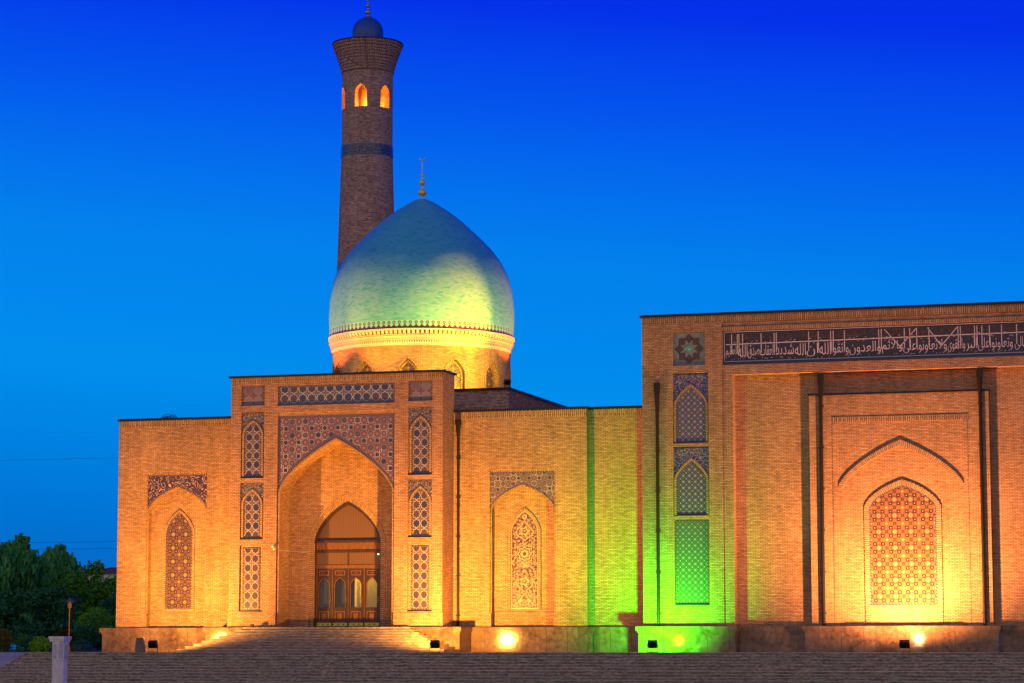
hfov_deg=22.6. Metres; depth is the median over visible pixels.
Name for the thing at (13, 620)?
dark tree
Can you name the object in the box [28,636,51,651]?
shrub
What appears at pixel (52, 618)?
dark tree
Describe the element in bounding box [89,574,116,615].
broadleaf tree
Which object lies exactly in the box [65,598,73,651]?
garden lamp
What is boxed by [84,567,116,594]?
house
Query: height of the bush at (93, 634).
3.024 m
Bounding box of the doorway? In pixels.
[314,501,380,626]
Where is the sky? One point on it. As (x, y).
(170, 170)
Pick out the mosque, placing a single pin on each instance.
(413, 460)
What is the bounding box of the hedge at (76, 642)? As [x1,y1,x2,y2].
[1,635,96,651]
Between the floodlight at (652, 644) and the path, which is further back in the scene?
the path
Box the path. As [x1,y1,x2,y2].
[0,652,25,657]
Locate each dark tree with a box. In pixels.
[0,589,43,650]
[22,585,83,648]
[88,595,115,649]
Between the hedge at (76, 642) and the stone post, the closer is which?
the stone post
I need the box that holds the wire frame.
[161,414,176,417]
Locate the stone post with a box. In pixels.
[135,638,145,651]
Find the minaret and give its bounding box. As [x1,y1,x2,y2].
[332,0,402,271]
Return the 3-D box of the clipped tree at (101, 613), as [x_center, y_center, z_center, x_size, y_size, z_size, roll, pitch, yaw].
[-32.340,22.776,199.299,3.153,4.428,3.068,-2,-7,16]
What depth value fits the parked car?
184.62 m
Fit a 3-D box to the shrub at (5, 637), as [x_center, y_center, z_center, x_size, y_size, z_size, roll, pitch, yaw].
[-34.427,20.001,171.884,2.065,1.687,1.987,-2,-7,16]
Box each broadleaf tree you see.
[41,570,95,623]
[73,559,105,638]
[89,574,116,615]
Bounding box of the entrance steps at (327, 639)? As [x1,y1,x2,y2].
[177,627,460,651]
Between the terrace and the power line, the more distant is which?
the power line
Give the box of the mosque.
[99,158,642,651]
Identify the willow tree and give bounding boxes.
[0,533,48,651]
[35,543,85,649]
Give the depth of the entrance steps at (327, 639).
154.05 m
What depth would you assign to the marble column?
67.58 m
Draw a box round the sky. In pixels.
[0,0,1023,648]
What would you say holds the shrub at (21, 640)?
on the lawn
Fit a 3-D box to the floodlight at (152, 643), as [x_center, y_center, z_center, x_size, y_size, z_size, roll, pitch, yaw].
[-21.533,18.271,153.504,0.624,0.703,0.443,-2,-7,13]
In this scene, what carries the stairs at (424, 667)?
on the ground
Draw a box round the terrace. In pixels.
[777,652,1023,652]
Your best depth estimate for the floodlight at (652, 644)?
146.42 m
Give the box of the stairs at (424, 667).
[0,652,1023,682]
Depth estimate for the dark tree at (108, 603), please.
208.14 m
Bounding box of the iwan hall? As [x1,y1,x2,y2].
[635,301,1023,651]
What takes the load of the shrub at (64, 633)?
on the lawn
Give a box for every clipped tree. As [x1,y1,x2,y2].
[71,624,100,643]
[74,606,115,648]
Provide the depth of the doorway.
159.41 m
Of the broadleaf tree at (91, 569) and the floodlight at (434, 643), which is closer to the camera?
the floodlight at (434, 643)
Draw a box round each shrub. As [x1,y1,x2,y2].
[0,627,16,650]
[14,634,41,651]
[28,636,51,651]
[56,629,77,645]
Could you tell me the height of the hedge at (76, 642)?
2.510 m
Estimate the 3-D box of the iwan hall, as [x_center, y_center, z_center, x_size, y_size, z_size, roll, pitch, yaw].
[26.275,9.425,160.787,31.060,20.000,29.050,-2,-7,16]
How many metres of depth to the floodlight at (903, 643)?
143.03 m
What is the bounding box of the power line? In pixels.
[29,458,116,549]
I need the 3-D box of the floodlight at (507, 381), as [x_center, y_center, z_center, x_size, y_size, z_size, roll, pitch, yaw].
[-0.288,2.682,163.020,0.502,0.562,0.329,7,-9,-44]
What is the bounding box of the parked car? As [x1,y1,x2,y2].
[47,643,101,651]
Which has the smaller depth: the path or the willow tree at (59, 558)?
the path
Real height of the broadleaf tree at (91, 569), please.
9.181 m
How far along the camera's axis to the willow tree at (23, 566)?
219.17 m
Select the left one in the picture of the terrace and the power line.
the power line
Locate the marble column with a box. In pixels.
[49,636,71,682]
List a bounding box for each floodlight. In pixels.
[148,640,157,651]
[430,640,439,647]
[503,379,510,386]
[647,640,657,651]
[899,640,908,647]
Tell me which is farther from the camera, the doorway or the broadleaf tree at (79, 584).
the broadleaf tree at (79, 584)

